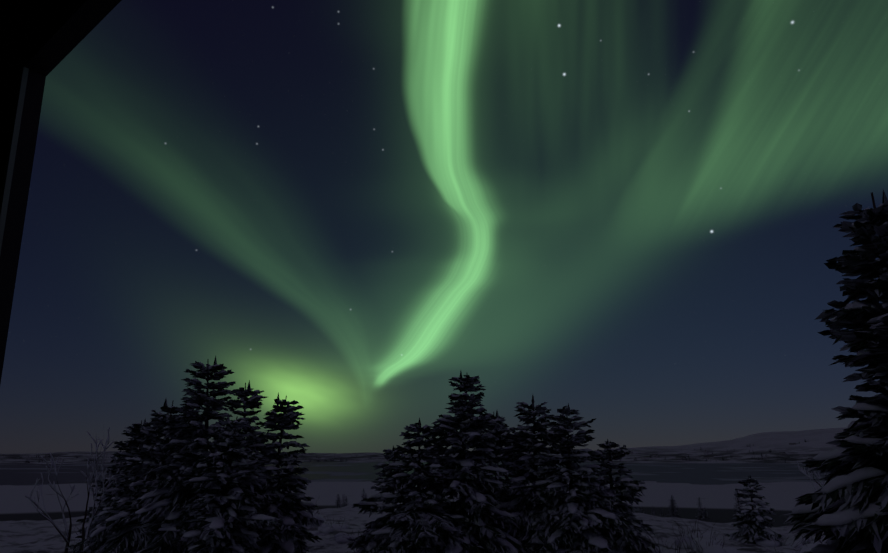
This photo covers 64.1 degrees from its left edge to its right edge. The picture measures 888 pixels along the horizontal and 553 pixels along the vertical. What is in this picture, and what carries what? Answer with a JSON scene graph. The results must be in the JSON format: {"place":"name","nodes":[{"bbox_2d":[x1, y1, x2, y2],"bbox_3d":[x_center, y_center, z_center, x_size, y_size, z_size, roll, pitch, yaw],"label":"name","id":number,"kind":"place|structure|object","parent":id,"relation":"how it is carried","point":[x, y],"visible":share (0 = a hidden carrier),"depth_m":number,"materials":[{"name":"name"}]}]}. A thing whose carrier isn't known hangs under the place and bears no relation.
{"place":"outdoors","nodes":[
{"label":"outdoors","id":0,"kind":"place"},
{"bbox_2d":[0,462,832,485],"bbox_3d":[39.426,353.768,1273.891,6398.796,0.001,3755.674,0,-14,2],"label":"lake water","id":1,"kind":"structure","parent":0,"point":[690,473],"depth_m":1328.25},
{"bbox_2d":[0,427,847,552],"bbox_3d":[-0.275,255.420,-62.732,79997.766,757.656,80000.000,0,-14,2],"label":"terrain","id":2,"kind":"structure","parent":0,"point":[26,526],"depth_m":602.62,"materials":[{"name":"white snow"}]},
{"bbox_2d":[25,453,78,552],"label":"birch","id":3,"kind":"object","parent":2,"relation":"on","point":[47,517],"visible":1,"depth_m":22.78,"materials":[{"name":"brown plant"}]},
{"bbox_2d":[0,0,120,383],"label":"cabin wall","id":4,"kind":"structure","parent":2,"relation":"on","point":[40,40],"depth_m":2.04,"materials":[{"name":"paint"}]},
{"bbox_2d":[71,525,81,539],"bbox_3d":[-14.154,10.438,28.866,1.869,1.075,2.177,11,-18,-38],"label":"snow shrub","id":5,"kind":"object","parent":2,"relation":"on","point":[75,534],"visible":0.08,"depth_m":28.66,"materials":[{"name":"white snow"}]},
{"bbox_2d":[87,483,110,506],"bbox_3d":[-12.745,8.916,26.398,1.432,2.465,1.136,-8,-16,30],"label":"birch","id":6,"kind":"object","parent":2,"relation":"on","point":[95,490],"visible":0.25,"depth_m":26.41,"materials":[{"name":"brown plant"}]},
{"bbox_2d":[81,427,118,550],"bbox_3d":[-10.372,6.723,21.232,1.048,4.589,1.828,6,-15,-22],"label":"birch","id":7,"kind":"object","parent":2,"relation":"on","point":[94,513],"visible":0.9,"depth_m":21.27,"materials":[{"name":"brown plant"}]},
{"bbox_2d":[66,450,136,552],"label":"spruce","id":8,"kind":"object","parent":2,"relation":"on","point":[78,549],"visible":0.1,"depth_m":22.46,"materials":[{"name":"green plant"}]},
{"bbox_2d":[77,419,160,552],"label":"spruce","id":9,"kind":"object","parent":2,"relation":"on","point":[132,444],"visible":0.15,"depth_m":20.00,"materials":[{"name":"green plant"}]},
{"bbox_2d":[95,399,194,552],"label":"spruce","id":10,"kind":"object","parent":2,"relation":"on","point":[124,532],"visible":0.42,"depth_m":18.08,"materials":[{"name":"green plant"}]},
{"bbox_2d":[155,409,210,486],"bbox_3d":[-7.949,6.441,21.674,3.241,5.252,3.607,-8,-16,29],"label":"spruce","id":11,"kind":"object","parent":2,"relation":"on","point":[197,411],"visible":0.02,"depth_m":21.99,"materials":[{"name":"green plant"}]},
{"bbox_2d":[116,356,277,552],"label":"spruce","id":12,"kind":"object","parent":2,"relation":"on","point":[165,503],"visible":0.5,"depth_m":16.98,"materials":[{"name":"green plant"}]},
{"bbox_2d":[171,413,283,552],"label":"spruce","id":13,"kind":"object","parent":2,"relation":"on","point":[213,533],"visible":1,"depth_m":15.25,"materials":[{"name":"green plant"}]},
{"bbox_2d":[209,380,277,492],"bbox_3d":[-5.559,5.625,19.511,3.123,5.546,3.101,-4,-14,17],"label":"spruce","id":14,"kind":"object","parent":2,"relation":"on","point":[251,402],"visible":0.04,"depth_m":19.74,"materials":[{"name":"green plant"}]},
{"bbox_2d":[231,392,325,552],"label":"spruce","id":15,"kind":"object","parent":2,"relation":"on","point":[289,507],"visible":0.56,"depth_m":17.93,"materials":[{"name":"green plant"}]},
{"bbox_2d":[304,501,324,526],"bbox_3d":[-6.370,10.509,31.722,2.183,1.379,2.247,-4,-14,17],"label":"snow shrub","id":16,"kind":"object","parent":2,"relation":"on","point":[316,515],"visible":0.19,"depth_m":31.15,"materials":[{"name":"white snow"}]},
{"bbox_2d":[308,525,320,534],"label":"snow shrub","id":17,"kind":"object","parent":2,"relation":"on","point":[315,532],"visible":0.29,"depth_m":29.30,"materials":[{"name":"white snow"}]},
{"bbox_2d":[335,494,340,507],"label":"spruce","id":18,"kind":"object","parent":2,"relation":"on","point":[337,501],"visible":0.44,"depth_m":419.18,"materials":[{"name":"green plant"}]},
{"bbox_2d":[334,530,360,542],"bbox_3d":[-3.550,9.706,26.683,1.239,0.545,1.326,1,-14,-4],"label":"snow shrub","id":19,"kind":"object","parent":2,"relation":"on","point":[341,537],"visible":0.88,"depth_m":26.30,"materials":[{"name":"white snow"}]},
{"bbox_2d":[347,445,426,552],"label":"spruce","id":20,"kind":"object","parent":2,"relation":"on","point":[366,504],"visible":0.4,"depth_m":18.72,"materials":[{"name":"green plant"}]},
{"bbox_2d":[366,417,482,552],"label":"spruce","id":21,"kind":"object","parent":2,"relation":"on","point":[420,528],"visible":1,"depth_m":17.69,"materials":[{"name":"green plant"}]},
{"bbox_2d":[421,371,535,552],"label":"spruce","id":22,"kind":"object","parent":2,"relation":"on","point":[476,503],"visible":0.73,"depth_m":18.64,"materials":[{"name":"green plant"}]},
{"bbox_2d":[466,411,528,544],"bbox_3d":[1.770,6.735,22.422,3.389,5.038,3.291,2,-14,-8],"label":"spruce","id":23,"kind":"object","parent":2,"relation":"on","point":[503,437],"visible":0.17,"depth_m":22.41,"materials":[{"name":"green plant"}]},
{"bbox_2d":[483,395,587,552],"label":"spruce","id":24,"kind":"object","parent":2,"relation":"on","point":[524,499],"visible":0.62,"depth_m":20.06,"materials":[{"name":"green plant"}]},
{"bbox_2d":[522,404,640,552],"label":"spruce","id":25,"kind":"object","parent":2,"relation":"on","point":[578,518],"visible":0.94,"depth_m":19.19,"materials":[{"name":"green plant"}]},
{"bbox_2d":[584,439,657,552],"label":"spruce","id":26,"kind":"object","parent":2,"relation":"on","point":[628,488],"visible":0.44,"depth_m":20.10,"materials":[{"name":"green plant"}]},
{"bbox_2d":[599,526,645,552],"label":"snow shrub","id":27,"kind":"object","parent":2,"relation":"on","point":[614,549],"visible":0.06,"depth_m":19.18,"materials":[{"name":"white snow"}]},
{"bbox_2d":[648,537,680,552],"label":"snow shrub","id":28,"kind":"object","parent":2,"relation":"on","point":[663,549],"visible":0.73,"depth_m":20.54,"materials":[{"name":"white snow"}]},
{"bbox_2d":[643,535,695,552],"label":"snow shrub","id":29,"kind":"object","parent":2,"relation":"on","point":[659,551],"visible":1,"depth_m":18.86,"materials":[{"name":"white snow"}]},
{"bbox_2d":[669,499,677,516],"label":"spruce","id":30,"kind":"object","parent":2,"relation":"on","point":[671,514],"visible":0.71,"depth_m":438.03,"materials":[{"name":"green plant"}]},
{"bbox_2d":[668,495,679,516],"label":"spruce","id":31,"kind":"object","parent":2,"relation":"on","point":[669,508],"visible":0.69,"depth_m":439.45,"materials":[{"name":"green plant"}]},
{"bbox_2d":[675,521,717,538],"bbox_3d":[9.509,9.678,26.638,1.599,1.198,1.592,-5,-15,20],"label":"snow shrub","id":32,"kind":"object","parent":2,"relation":"on","point":[707,534],"visible":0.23,"depth_m":26.42,"materials":[{"name":"white snow"}]},
{"bbox_2d":[672,519,722,548],"bbox_3d":[7.771,8.001,21.953,1.673,1.028,1.626,5,-15,-19],"label":"snow shrub","id":33,"kind":"object","parent":2,"relation":"on","point":[695,538],"visible":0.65,"depth_m":22.04,"materials":[{"name":"white snow"}]},
{"bbox_2d":[695,497,705,518],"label":"spruce","id":34,"kind":"object","parent":2,"relation":"on","point":[700,514],"visible":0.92,"depth_m":422.79,"materials":[{"name":"green plant"}]},
{"bbox_2d":[679,532,738,552],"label":"snow shrub","id":35,"kind":"object","parent":2,"relation":"on","point":[704,547],"visible":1,"depth_m":20.04,"materials":[{"name":"white snow"}]},
{"bbox_2d":[732,491,744,517],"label":"spruce","id":36,"kind":"object","parent":2,"relation":"on","point":[738,506],"visible":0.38,"depth_m":426.00,"materials":[{"name":"green plant"}]},
{"bbox_2d":[725,476,785,544],"bbox_3d":[12.171,9.359,28.118,2.311,2.926,2.430,10,-17,-34],"label":"spruce","id":37,"kind":"object","parent":2,"relation":"on","point":[755,528],"visible":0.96,"depth_m":27.70,"materials":[{"name":"green plant"}]},
{"bbox_2d":[740,535,780,546],"bbox_3d":[12.276,10.114,27.486,1.501,0.846,1.607,-10,-17,36],"label":"snow shrub","id":38,"kind":"object","parent":2,"relation":"on","point":[769,543],"visible":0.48,"depth_m":26.72,"materials":[{"name":"white snow"}]},
{"bbox_2d":[759,533,802,547],"bbox_3d":[12.741,10.115,27.011,1.772,0.793,1.656,-6,-15,22],"label":"snow shrub","id":39,"kind":"object","parent":2,"relation":"on","point":[793,544],"visible":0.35,"depth_m":26.87,"materials":[{"name":"white snow"}]},
{"bbox_2d":[785,533,828,544],"bbox_3d":[14.493,10.323,28.119,1.836,0.923,1.716,-5,-15,19],"label":"snow shrub","id":40,"kind":"object","parent":2,"relation":"on","point":[807,541],"visible":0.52,"depth_m":27.86,"materials":[{"name":"white snow"}]},
{"bbox_2d":[797,461,825,490],"bbox_3d":[15.408,9.060,28.282,2.351,3.332,1.615,0,-14,1],"label":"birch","id":41,"kind":"object","parent":2,"relation":"on","point":[809,476],"visible":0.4,"depth_m":28.72,"materials":[{"name":"brown plant"}]},
{"bbox_2d":[799,534,827,552],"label":"snow shrub","id":42,"kind":"object","parent":2,"relation":"on","point":[806,547],"visible":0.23,"depth_m":24.24,"materials":[{"name":"white snow"}]},
{"bbox_2d":[781,190,887,552],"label":"spruce","id":43,"kind":"object","parent":2,"relation":"on","point":[847,510],"visible":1,"depth_m":8.01,"materials":[{"name":"green plant"}]},
{"bbox_2d":[0,0,887,453],"label":"sky","id":44,"kind":"structure","parent":0,"point":[624,214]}
]}

